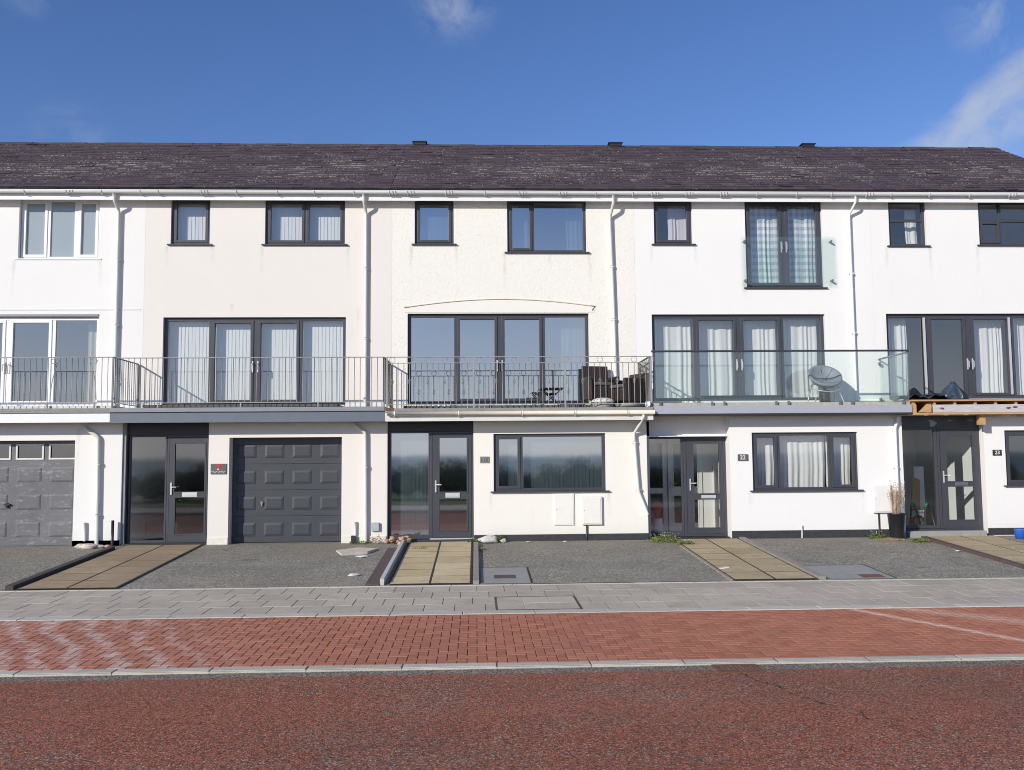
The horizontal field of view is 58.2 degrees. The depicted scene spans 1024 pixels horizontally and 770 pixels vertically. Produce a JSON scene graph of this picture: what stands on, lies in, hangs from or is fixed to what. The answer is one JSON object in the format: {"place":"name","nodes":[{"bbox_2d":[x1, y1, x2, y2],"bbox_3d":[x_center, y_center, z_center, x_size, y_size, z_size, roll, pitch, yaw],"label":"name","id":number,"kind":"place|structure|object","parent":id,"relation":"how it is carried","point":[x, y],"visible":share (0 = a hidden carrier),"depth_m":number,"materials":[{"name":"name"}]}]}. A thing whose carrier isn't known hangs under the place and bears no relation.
{"place":"outdoors","nodes":[
{"label":"outdoors","id":0,"kind":"place"},
{"bbox_2d":[17,544,201,589],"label":"slab path","id":1,"kind":"structure","parent":0,"point":[118,576],"depth_m":15.35,"materials":[{"name":"beige concrete"}]},
{"bbox_2d":[388,541,472,584],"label":"slab path","id":2,"kind":"structure","parent":0,"point":[418,562],"depth_m":15.54,"materials":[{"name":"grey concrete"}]},
{"bbox_2d":[0,660,1023,769],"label":"road","id":3,"kind":"structure","parent":0,"point":[950,715],"depth_m":7.09,"materials":[{"name":"red asphalt"}]},
{"bbox_2d":[0,654,1023,676],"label":"kerb","id":4,"kind":"structure","parent":3,"relation":"on","point":[219,670],"depth_m":8.92,"materials":[{"name":"concrete"}]},
{"bbox_2d":[711,664,765,672],"bbox_3d":[2.156,2.729,8.777,0.430,0.060,0.330,0,-5,-2],"label":"road gully","id":5,"kind":"object","parent":3,"relation":"on","point":[718,668],"visible":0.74,"depth_m":8.77,"materials":[{"name":"metal"}]},
{"bbox_2d":[0,606,1023,674],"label":"brick paving","id":6,"kind":"structure","parent":0,"point":[1007,623],"depth_m":10.14,"materials":[{"name":"red brick"}]},
{"bbox_2d":[0,535,1023,590],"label":"driveway","id":7,"kind":"structure","parent":0,"point":[281,564],"depth_m":15.89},
{"bbox_2d":[5,546,114,590],"bbox_3d":[-7.530,3.082,15.561,0.120,0.336,3.850,0,-5,-2],"label":"timber edging","id":8,"kind":"object","parent":7,"relation":"on","point":[33,578],"visible":0.57,"depth_m":15.10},
{"bbox_2d":[81,543,97,548],"bbox_3d":[-8.123,3.102,17.682,0.324,0.117,0.190,0,-5,-2],"label":"stone","id":9,"kind":"object","parent":7,"relation":"on","point":[88,546],"visible":1,"depth_m":17.62,"materials":[{"name":"stone"}]},
{"bbox_2d":[0,142,202,545],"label":"terraced house","id":10,"kind":"structure","parent":7,"relation":"on","point":[72,236],"depth_m":19.38,"materials":[{"name":"white paint"}]},
{"bbox_2d":[0,441,74,545],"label":"garage door","id":11,"kind":"structure","parent":10,"relation":"in","point":[37,494],"depth_m":18.24,"materials":[{"name":"grey paint"}]},
{"bbox_2d":[0,318,98,405],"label":"balcony door","id":12,"kind":"structure","parent":10,"relation":"in","point":[8,334],"depth_m":19.31,"materials":[{"name":"white plastic"}]},
{"bbox_2d":[14,200,100,259],"bbox_3d":[-9.593,-3.301,19.547,1.800,1.328,0.175,0,-5,-2],"label":"window","id":13,"kind":"structure","parent":10,"relation":"in","point":[51,229],"depth_m":19.59,"materials":[{"name":"white plastic"}]},
{"bbox_2d":[86,323,96,401],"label":"curtain","id":14,"kind":"object","parent":10,"relation":"hanging from","point":[92,336],"visible":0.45,"depth_m":19.70,"materials":[{"name":"fabric"}]},
{"bbox_2d":[109,143,405,545],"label":"terraced house","id":15,"kind":"structure","parent":7,"relation":"on","point":[255,468],"depth_m":19.48,"materials":[{"name":"paint"}]},
{"bbox_2d":[145,522,146,539],"bbox_3d":[-7.411,2.975,18.636,0.036,0.405,0.090,2,-5,-24],"label":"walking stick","id":16,"kind":"object","parent":15,"relation":"on","point":[145,530],"visible":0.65,"depth_m":18.62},
{"bbox_2d":[151,481,185,533],"bbox_3d":[-7.012,2.583,18.968,0.885,1.227,0.653,0,-5,-2],"label":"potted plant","id":17,"kind":"object","parent":15,"relation":"on","point":[176,523],"visible":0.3,"depth_m":18.89,"materials":[{"name":"green plant"}]},
{"bbox_2d":[168,437,207,540],"bbox_3d":[-6.436,2.067,18.270,0.748,2.042,0.124,0,-5,-2],"label":"front door","id":18,"kind":"structure","parent":15,"relation":"in","point":[173,495],"depth_m":18.27,"materials":[{"name":"grey plastic"}]},
{"bbox_2d":[167,200,212,244],"bbox_3d":[-6.851,-3.471,19.637,0.950,1.018,0.175,0,-5,-2],"label":"window","id":19,"kind":"structure","parent":15,"relation":"in","point":[175,241],"depth_m":19.65,"materials":[{"name":"black glass"}]},
{"bbox_2d":[178,204,205,239],"bbox_3d":[-6.863,-3.432,19.831,0.730,0.995,0.050,0,-5,-2],"label":"vertical blind","id":20,"kind":"object","parent":15,"relation":"attached to","point":[191,221],"visible":0.58,"depth_m":19.83,"materials":[{"name":"fabric"}]},
{"bbox_2d":[163,318,345,404],"bbox_3d":[-5.440,-0.494,19.480,3.808,1.860,0.173,0,-5,-2],"label":"balcony door","id":21,"kind":"structure","parent":15,"relation":"in","point":[256,323],"depth_m":19.50,"materials":[{"name":"grey glass"}]},
{"bbox_2d":[168,321,342,402],"bbox_3d":[-5.452,-0.476,19.675,3.710,1.855,0.050,0,-5,-2],"label":"vertical blind","id":22,"kind":"object","parent":15,"relation":"attached to","point":[320,339],"visible":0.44,"depth_m":19.67,"materials":[{"name":"white fabric"}]},
{"bbox_2d":[231,438,341,542],"bbox_3d":[-4.508,2.106,18.499,2.216,2.081,0.080,0,-5,-2],"label":"garage door","id":23,"kind":"structure","parent":15,"relation":"in","point":[271,502],"depth_m":18.50,"materials":[{"name":"metal"}]},
{"bbox_2d":[261,201,347,245],"bbox_3d":[-4.430,-3.483,19.732,1.825,1.018,0.175,0,-5,-2],"label":"window","id":24,"kind":"structure","parent":15,"relation":"in","point":[305,241],"depth_m":19.74,"materials":[{"name":"black glass"}]},
{"bbox_2d":[271,205,339,239],"bbox_3d":[-4.429,-3.444,19.927,1.623,0.995,0.050,0,-5,-2],"label":"vertical blind","id":25,"kind":"object","parent":15,"relation":"attached to","point":[324,223],"visible":0.6,"depth_m":19.93,"materials":[{"name":"white fabric"}]},
{"bbox_2d":[348,573,360,575],"bbox_3d":[-2.515,3.028,14.677,0.217,0.052,0.139,0,-5,-2],"label":"pale chip","id":26,"kind":"object","parent":7,"relation":"on","point":[354,574],"visible":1,"depth_m":14.65,"materials":[{"name":"white stone"}]},
{"bbox_2d":[336,547,377,555],"bbox_3d":[-2.850,3.095,17.099,0.761,0.095,0.648,1,-5,-21],"label":"flat slab","id":27,"kind":"object","parent":7,"relation":"on","point":[354,551],"depth_m":16.96,"materials":[{"name":"stone"}]},
{"bbox_2d":[350,540,369,543],"bbox_3d":[-3.004,3.084,18.110,0.442,0.073,0.314,-2,-5,15],"label":"weed","id":28,"kind":"object","parent":7,"relation":"on","point":[357,541],"visible":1,"depth_m":18.09,"materials":[{"name":"plant"}]},
{"bbox_2d":[364,534,381,543],"bbox_3d":[-2.686,3.025,18.078,0.385,0.182,0.236,-2,-5,17],"label":"weed","id":29,"kind":"object","parent":7,"relation":"on","point":[375,540],"visible":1,"depth_m":18.07,"materials":[{"name":"plant"}]},
{"bbox_2d":[365,548,396,585],"bbox_3d":[-2.174,3.077,15.644,0.210,0.274,3.600,0,-5,-2],"label":"brown strip","id":30,"kind":"object","parent":7,"relation":"on","point":[376,574],"visible":0.57,"depth_m":15.19,"materials":[{"name":"stone"}]},
{"bbox_2d":[380,540,404,584],"bbox_3d":[-2.039,3.043,15.887,0.060,0.376,4.030,0,-5,-2],"label":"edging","id":31,"kind":"object","parent":7,"relation":"on","point":[388,570],"visible":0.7,"depth_m":15.29,"materials":[{"name":"concrete"}]},
{"bbox_2d":[384,536,411,544],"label":"broken stones","id":32,"kind":"object","parent":7,"relation":"on","point":[391,539],"visible":0.96,"depth_m":18.01,"materials":[{"name":"stone"}]},
{"bbox_2d":[473,542,478,583],"bbox_3d":[-0.623,3.058,15.891,0.090,0.326,3.930,0,-5,-2],"label":"concrete edging","id":33,"kind":"object","parent":7,"relation":"on","point":[475,567],"visible":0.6,"depth_m":15.33,"materials":[{"name":"concrete"}]},
{"bbox_2d":[478,535,497,543],"bbox_3d":[-0.478,3.042,18.096,0.409,0.179,0.240,0,-5,-2],"label":"stone","id":34,"kind":"object","parent":7,"relation":"on","point":[486,539],"visible":1,"depth_m":18.04,"materials":[{"name":"stone"}]},
{"bbox_2d":[480,567,530,583],"bbox_3d":[-0.118,3.022,14.623,0.760,0.076,1.360,0,-5,-2],"label":"concrete patch","id":35,"kind":"object","parent":7,"relation":"on","point":[519,573],"visible":1,"depth_m":14.66,"materials":[{"name":"concrete"}]},
{"bbox_2d":[494,575,514,578],"bbox_3d":[-0.117,3.020,14.473,0.330,0.035,0.260,0,-5,-2],"label":"stop cover","id":36,"kind":"object","parent":35,"relation":"on","point":[503,576],"visible":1,"depth_m":14.46,"materials":[{"name":"grey metal"}]},
{"bbox_2d":[479,567,531,582],"bbox_3d":[-0.118,3.018,14.635,0.804,0.078,1.382,0,-5,-2],"label":"patch joint","id":37,"kind":"object","parent":7,"relation":"on","point":[526,567],"visible":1,"depth_m":15.04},
{"bbox_2d":[383,141,654,542],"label":"terraced house","id":38,"kind":"structure","parent":7,"relation":"on","point":[513,277],"depth_m":19.69,"materials":[{"name":"paint"}]},
{"bbox_2d":[389,539,469,542],"bbox_3d":[-1.621,3.115,18.379,1.717,0.070,0.208,0,-5,-2],"label":"door base","id":39,"kind":"structure","parent":38,"relation":"in","point":[414,540],"depth_m":18.29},
{"bbox_2d":[411,201,456,244],"bbox_3d":[-1.677,-3.501,19.840,0.965,1.008,0.175,0,-5,-2],"label":"window","id":40,"kind":"structure","parent":38,"relation":"in","point":[433,219],"depth_m":19.88,"materials":[{"name":"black glass"}]},
{"bbox_2d":[433,434,470,536],"bbox_3d":[-1.204,2.008,18.427,0.774,2.053,0.124,0,-5,-2],"label":"front door","id":41,"kind":"structure","parent":38,"relation":"in","point":[451,452],"depth_m":18.45,"materials":[{"name":"grey glass"}]},
{"bbox_2d":[408,314,588,403],"bbox_3d":[-0.286,-0.554,19.685,3.855,1.930,0.173,0,-5,-2],"label":"balcony door","id":42,"kind":"structure","parent":38,"relation":"in","point":[452,337],"depth_m":19.72,"materials":[{"name":"clear glass"}]},
{"bbox_2d":[530,392,543,404],"bbox_3d":[0.517,0.291,18.832,0.265,0.272,0.300,0,-5,-2],"label":"folding stool","id":43,"kind":"object","parent":38,"relation":"on","point":[541,393],"visible":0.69,"depth_m":18.70,"materials":[{"name":"metal"}]},
{"bbox_2d":[504,201,589,252],"bbox_3d":[0.749,-3.426,19.928,1.840,1.183,0.175,0,-5,-2],"label":"window","id":44,"kind":"structure","parent":38,"relation":"in","point":[532,226],"depth_m":19.98,"materials":[{"name":"clear glass"}]},
{"bbox_2d":[491,434,609,492],"bbox_3d":[0.757,1.570,18.515,2.386,1.166,0.175,0,-5,-2],"label":"window","id":45,"kind":"structure","parent":38,"relation":"in","point":[523,463],"depth_m":18.56,"materials":[{"name":"clear glass"}]},
{"bbox_2d":[539,387,563,404],"bbox_3d":[0.810,0.251,18.947,0.480,0.369,0.380,0,-5,-2],"label":"bistro table","id":46,"kind":"object","parent":38,"relation":"on","point":[545,389],"visible":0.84,"depth_m":18.81,"materials":[{"name":"metal"}]},
{"bbox_2d":[581,366,618,404],"bbox_3d":[1.824,0.011,19.185,0.620,0.860,0.660,1,-5,-14],"label":"rattan armchair","id":47,"kind":"object","parent":38,"relation":"on","point":[588,394],"visible":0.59,"depth_m":19.03,"materials":[{"name":"wicker"}]},
{"bbox_2d":[606,373,648,402],"bbox_3d":[2.389,0.120,18.902,0.660,0.720,0.660,2,-5,-30],"label":"rattan armchair","id":48,"kind":"object","parent":38,"relation":"on","point":[628,392],"visible":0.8,"depth_m":18.64,"materials":[{"name":"wicker"}]},
{"bbox_2d":[614,403,642,406],"bbox_3d":[2.339,0.413,18.521,0.600,0.073,0.600,0,-5,-2],"label":"shallow bowl","id":49,"kind":"object","parent":38,"relation":"on","point":[628,405],"visible":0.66,"depth_m":18.28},
{"bbox_2d":[533,581,710,583],"bbox_3d":[1.844,2.997,13.979,3.050,0.002,0.040,0,-5,-2],"label":"drain gap","id":50,"kind":"object","parent":7,"relation":"on","point":[625,582],"visible":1,"depth_m":13.97,"materials":[{"name":"black"}]},
{"bbox_2d":[647,534,680,541],"bbox_3d":[3.005,2.999,18.166,0.734,0.179,0.482,0,-5,-2],"label":"weed","id":51,"kind":"object","parent":7,"relation":"on","point":[666,538],"visible":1,"depth_m":18.12,"materials":[{"name":"green plant"}]},
{"bbox_2d":[680,545,732,580],"bbox_3d":[3.288,3.049,15.818,0.040,0.270,3.480,0,-5,-2],"label":"timber edging","id":52,"kind":"object","parent":7,"relation":"on","point":[708,564],"visible":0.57,"depth_m":15.48,"materials":[{"name":"wood"}]},
{"bbox_2d":[606,142,911,538],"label":"terraced house","id":53,"kind":"structure","parent":7,"relation":"on","point":[702,477],"depth_m":19.91,"materials":[{"name":"paint"}]},
{"bbox_2d":[650,509,654,531],"bbox_3d":[2.880,2.878,19.319,0.200,0.520,0.200,0,-5,-2],"label":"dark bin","id":54,"kind":"object","parent":53,"relation":"on","point":[652,521],"visible":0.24,"depth_m":19.23,"materials":[{"name":"plastic"}]},
{"bbox_2d":[650,502,661,518],"bbox_3d":[3.055,2.795,19.433,0.260,0.660,0.253,0,-5,-2],"label":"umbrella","id":55,"kind":"object","parent":53,"relation":"on","point":[656,507],"visible":0.92,"depth_m":19.37,"materials":[{"name":"red fabric"}]},
{"bbox_2d":[655,518,662,531],"bbox_3d":[3.057,2.979,19.418,0.250,0.329,0.246,0,-5,-2],"label":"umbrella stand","id":56,"kind":"object","parent":53,"relation":"on","point":[658,525],"visible":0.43,"depth_m":19.31,"materials":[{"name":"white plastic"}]},
{"bbox_2d":[654,320,691,397],"bbox_3d":[3.511,-0.505,20.106,0.812,1.840,0.068,0,-5,-2],"label":"curtain","id":57,"kind":"object","parent":53,"relation":"hanging from","point":[673,374],"visible":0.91,"depth_m":20.11,"materials":[{"name":"white fabric"}]},
{"bbox_2d":[651,202,695,244],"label":"window","id":58,"kind":"structure","parent":53,"relation":"in","point":[687,204],"depth_m":20.06,"materials":[{"name":"black plastic"}]},
{"bbox_2d":[667,206,685,239],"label":"curtain","id":59,"kind":"object","parent":53,"relation":"hanging from","point":[676,217],"visible":0.76,"depth_m":20.28,"materials":[{"name":"fabric"}]},
{"bbox_2d":[667,439,702,530],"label":"lobby door","id":60,"kind":"structure","parent":53,"relation":"in","point":[673,491],"depth_m":19.95,"materials":[{"name":"clear glass"}]},
{"bbox_2d":[649,536,730,538],"bbox_3d":[3.576,3.112,18.725,1.678,0.048,0.300,0,-5,-2],"label":"door base","id":61,"kind":"structure","parent":53,"relation":"in","point":[677,536],"depth_m":18.61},
{"bbox_2d":[686,440,724,533],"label":"front door","id":62,"kind":"structure","parent":53,"relation":"in","point":[691,496],"depth_m":18.84,"materials":[{"name":"grey plastic"}]},
{"bbox_2d":[699,321,732,395],"bbox_3d":[4.423,-0.509,20.145,0.836,1.840,0.054,0,-5,-5],"label":"curtain","id":63,"kind":"object","parent":53,"relation":"hanging from","point":[716,373],"visible":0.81,"depth_m":20.15,"materials":[{"name":"white fabric"}]},
{"bbox_2d":[652,315,824,400],"bbox_3d":[4.903,-0.586,19.888,3.760,1.865,0.173,0,-5,-2],"label":"balcony door","id":64,"kind":"structure","parent":53,"relation":"in","point":[737,320],"depth_m":19.89,"materials":[{"name":"grey glass"}]},
{"bbox_2d":[743,321,776,394],"bbox_3d":[5.372,-0.514,20.178,0.856,1.840,0.061,0,-5,-3],"label":"curtain","id":65,"kind":"object","parent":53,"relation":"hanging from","point":[760,372],"visible":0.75,"depth_m":20.18,"materials":[{"name":"white fabric"}]},
{"bbox_2d":[749,207,778,282],"bbox_3d":[5.513,-3.023,20.311,0.748,1.860,0.059,0,-5,-2],"label":"curtain","id":66,"kind":"object","parent":53,"relation":"hanging from","point":[764,244],"visible":0.8,"depth_m":20.32,"materials":[{"name":"white fabric"}]},
{"bbox_2d":[757,438,773,484],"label":"curtain","id":67,"kind":"object","parent":53,"relation":"hanging from","point":[765,465],"visible":0.67,"depth_m":18.95,"materials":[{"name":"fabric"}]},
{"bbox_2d":[744,202,827,288],"bbox_3d":[5.933,-3.064,20.100,1.830,1.958,0.175,0,-5,-2],"label":"juliet door","id":68,"kind":"structure","parent":53,"relation":"in","point":[782,214],"depth_m":20.11,"materials":[{"name":"grey glass"}]},
{"bbox_2d":[783,320,818,396],"bbox_3d":[6.313,-0.519,20.218,0.818,1.840,0.061,0,-5,-2],"label":"curtain","id":69,"kind":"object","parent":53,"relation":"hanging from","point":[799,334],"visible":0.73,"depth_m":20.23,"materials":[{"name":"white fabric"}]},
{"bbox_2d":[787,207,815,282],"bbox_3d":[6.352,-3.027,20.348,0.732,1.860,0.059,0,-5,-1],"label":"curtain","id":70,"kind":"object","parent":53,"relation":"hanging from","point":[801,240],"visible":0.8,"depth_m":20.36,"materials":[{"name":"white fabric"}]},
{"bbox_2d":[779,435,824,486],"bbox_3d":[5.941,1.583,18.982,1.048,1.100,0.055,0,-5,-2],"label":"curtain","id":71,"kind":"object","parent":53,"relation":"hanging from","point":[802,461],"visible":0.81,"depth_m":18.98,"materials":[{"name":"white fabric"}]},
{"bbox_2d":[750,432,863,491],"bbox_3d":[5.962,1.565,18.718,2.312,1.186,0.175,0,-5,-2],"label":"window","id":72,"kind":"structure","parent":53,"relation":"in","point":[777,487],"depth_m":18.73,"materials":[{"name":"grey plastic"}]},
{"bbox_2d":[807,365,844,401],"bbox_3d":[6.552,-0.015,19.243,0.710,0.853,0.557,0,-5,-2],"label":"tub chair","id":73,"kind":"object","parent":53,"relation":"on","point":[822,376],"visible":0.97,"depth_m":19.32,"materials":[{"name":"plastic"}]},
{"bbox_2d":[825,435,849,486],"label":"curtain","id":74,"kind":"object","parent":53,"relation":"hanging from","point":[841,460],"visible":0.56,"depth_m":19.02,"materials":[{"name":"fabric"}]},
{"bbox_2d":[739,537,825,579],"bbox_3d":[4.686,3.039,16.274,0.110,0.340,4.280,0,-5,-2],"label":"concrete edging","id":75,"kind":"object","parent":7,"relation":"on","point":[819,576],"visible":0.67,"depth_m":15.77,"materials":[{"name":"concrete"}]},
{"bbox_2d":[806,565,893,578],"bbox_3d":[5.391,2.993,14.749,1.000,0.066,1.180,0,-5,-2],"label":"concrete patch","id":76,"kind":"object","parent":7,"relation":"on","point":[841,571],"visible":1,"depth_m":14.77,"materials":[{"name":"concrete"}]},
{"bbox_2d":[857,574,884,577],"bbox_3d":[5.611,2.985,14.367,0.350,0.034,0.240,0,-5,-2],"label":"stop cover","id":77,"kind":"object","parent":76,"relation":"on","point":[869,575],"visible":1,"depth_m":14.37,"materials":[{"name":"metal"}]},
{"bbox_2d":[868,531,885,538],"bbox_3d":[7.283,2.988,18.376,0.427,0.161,0.316,0,-5,-2],"label":"weed","id":78,"kind":"object","parent":7,"relation":"on","point":[876,536],"visible":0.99,"depth_m":18.34,"materials":[{"name":"green plant"}]},
{"bbox_2d":[873,538,904,540],"bbox_3d":[7.455,3.029,18.179,0.636,0.068,0.387,0,-5,-2],"label":"weed","id":79,"kind":"object","parent":7,"relation":"on","point":[893,539],"visible":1,"depth_m":18.12,"materials":[{"name":"green plant"}]},
{"bbox_2d":[886,479,905,538],"bbox_3d":[7.678,2.472,18.385,0.374,1.196,0.361,2,-5,-31],"label":"planter","id":80,"kind":"object","parent":7,"relation":"on","point":[896,520],"visible":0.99,"depth_m":18.30,"materials":[{"name":"black plastic"}]},
{"bbox_2d":[799,143,1023,537],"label":"terraced house","id":81,"kind":"structure","parent":7,"relation":"on","point":[949,277],"depth_m":20.16,"materials":[{"name":"paint"}]},
{"bbox_2d":[888,319,907,395],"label":"curtain","id":82,"kind":"object","parent":81,"relation":"hanging from","point":[898,363],"visible":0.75,"depth_m":20.30,"materials":[{"name":"white fabric"}]},
{"bbox_2d":[887,202,930,246],"bbox_3d":[8.682,-3.538,20.245,0.960,1.033,0.175,0,-5,-2],"label":"window","id":83,"kind":"structure","parent":81,"relation":"in","point":[921,220],"depth_m":20.28,"materials":[{"name":"black plastic"}]},
{"bbox_2d":[904,210,916,243],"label":"curtain","id":84,"kind":"object","parent":81,"relation":"hanging from","point":[910,234],"visible":0.78,"depth_m":20.53,"materials":[{"name":"fabric"}]},
{"bbox_2d":[911,477,919,524],"bbox_3d":[8.617,2.531,19.630,0.159,1.130,0.380,-4,-6,36],"label":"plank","id":85,"kind":"object","parent":81,"relation":"on","point":[915,499],"visible":0.53,"depth_m":19.67,"materials":[{"name":"wood"}]},
{"bbox_2d":[913,467,925,524],"bbox_3d":[8.792,2.447,19.849,0.220,1.370,0.030,0,-5,-2],"label":"white board","id":86,"kind":"object","parent":81,"relation":"on","point":[918,472],"visible":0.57,"depth_m":19.86,"materials":[{"name":"white"}]},
{"bbox_2d":[890,395,953,400],"bbox_3d":[8.514,0.271,19.123,0.990,0.091,0.900,0,-5,-2],"label":"plastic sheet","id":87,"kind":"object","parent":81,"relation":"on","point":[920,397],"visible":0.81,"depth_m":18.88,"materials":[{"name":"plastic"}]},
{"bbox_2d":[906,528,983,530],"bbox_3d":[8.832,2.994,18.893,1.696,0.103,0.090,0,-5,-2],"label":"door base","id":88,"kind":"structure","parent":81,"relation":"in","point":[915,529],"depth_m":18.85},
{"bbox_2d":[940,381,968,398],"bbox_3d":[9.200,0.130,19.182,0.678,0.411,0.379,0,-5,-2],"label":"rubbish bag","id":89,"kind":"object","parent":81,"relation":"on","point":[954,389],"visible":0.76,"depth_m":19.11,"materials":[{"name":"plastic"}]},
{"bbox_2d":[886,314,1023,398],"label":"balcony door","id":90,"kind":"structure","parent":81,"relation":"in","point":[967,329],"depth_m":20.09,"materials":[{"name":"black glass"}]},
{"bbox_2d":[939,430,980,525],"bbox_3d":[9.228,1.904,18.931,0.785,1.970,0.124,0,-5,-2],"label":"front door","id":91,"kind":"structure","parent":81,"relation":"in","point":[945,483],"depth_m":18.93,"materials":[{"name":"grey plastic"}]},
{"bbox_2d":[973,320,1003,398],"bbox_3d":[10.466,-0.580,20.366,0.814,1.800,0.083,0,-5,-2],"label":"curtain","id":92,"kind":"object","parent":81,"relation":"hanging from","point":[988,355],"visible":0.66,"depth_m":20.38,"materials":[{"name":"white fabric"}]},
{"bbox_2d":[977,203,1023,245],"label":"window","id":93,"kind":"structure","parent":81,"relation":"in","point":[997,223],"depth_m":20.34,"materials":[{"name":"black plastic"}]},
{"bbox_2d":[1004,431,1023,486],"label":"window","id":94,"kind":"structure","parent":81,"relation":"in","point":[1010,483],"depth_m":18.90,"materials":[{"name":"black plastic"}]},
{"bbox_2d":[1013,318,1023,394],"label":"curtain","id":95,"kind":"object","parent":81,"relation":"hanging from","point":[1018,327],"visible":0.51,"depth_m":20.41,"materials":[{"name":"fabric"}]},
{"bbox_2d":[910,537,931,542],"bbox_3d":[7.918,3.010,17.901,0.466,0.089,0.298,0,-5,-2],"label":"weed","id":96,"kind":"object","parent":7,"relation":"on","point":[918,540],"visible":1,"depth_m":17.88,"materials":[{"name":"plant"}]},
{"bbox_2d":[921,536,1023,568],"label":"concrete edging","id":97,"kind":"object","parent":7,"relation":"on","point":[985,555],"visible":0.53,"depth_m":16.36,"materials":[{"name":"grey stone"}]},
{"bbox_2d":[1014,529,1023,538],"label":"bucket","id":98,"kind":"object","parent":7,"relation":"on","point":[1019,533],"visible":1,"depth_m":18.21,"materials":[{"name":"blue plastic"}]},
{"bbox_2d":[0,578,1023,616],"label":"pavement","id":99,"kind":"structure","parent":0,"point":[327,600],"depth_m":12.77,"materials":[{"name":"grey concrete"}]},
{"bbox_2d":[0,577,1023,620],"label":"pavement edging","id":100,"kind":"object","parent":99,"relation":"on","point":[511,612],"visible":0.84,"depth_m":11.74,"materials":[{"name":"concrete"}]},
{"bbox_2d":[494,596,582,609],"bbox_3d":[0.332,2.925,12.315,1.120,0.046,0.990,0,-5,-2],"label":"inspection cover","id":101,"kind":"object","parent":99,"relation":"on","point":[536,602],"visible":0.97,"depth_m":12.27,"materials":[{"name":"metal"}]},
{"bbox_2d":[0,0,1023,157],"label":"sky","id":102,"kind":"structure","parent":0,"point":[825,73],"materials":[{"name":"blue"}]},
{"bbox_2d":[591,398,614,406],"bbox_3d":[1.829,0.358,18.506,0.470,0.209,0.470,0,-5,-2],"label":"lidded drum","id":103,"kind":"object","parent":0,"point":[603,400],"visible":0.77,"depth_m":18.32,"materials":[{"name":"plastic"}]},
{"bbox_2d":[674,538,817,579],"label":"slab path","id":104,"kind":"structure","parent":0,"point":[750,554],"depth_m":15.77,"materials":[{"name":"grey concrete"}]},
{"bbox_2d":[676,539,693,544],"bbox_3d":[3.348,3.021,17.721,0.370,0.110,0.264,0,-5,-2],"label":"weed","id":105,"kind":"object","parent":104,"relation":"on","point":[686,542],"visible":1,"depth_m":17.68,"materials":[{"name":"green plant"}]},
{"bbox_2d":[819,390,830,401],"bbox_3d":[6.570,0.263,19.320,0.220,0.304,0.220,0,-5,-2],"label":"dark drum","id":106,"kind":"object","parent":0,"point":[824,396],"visible":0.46,"depth_m":19.23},
{"bbox_2d":[908,502,935,524],"bbox_3d":[8.538,2.697,19.177,0.614,0.522,0.209,0,-5,-2],"label":"folding chair","id":107,"kind":"object","parent":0,"point":[916,513],"visible":0.84,"depth_m":19.14,"materials":[{"name":"green metal"}]},
{"bbox_2d":[928,535,1023,563],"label":"slab path","id":108,"kind":"structure","parent":0,"point":[989,548],"depth_m":17.30,"materials":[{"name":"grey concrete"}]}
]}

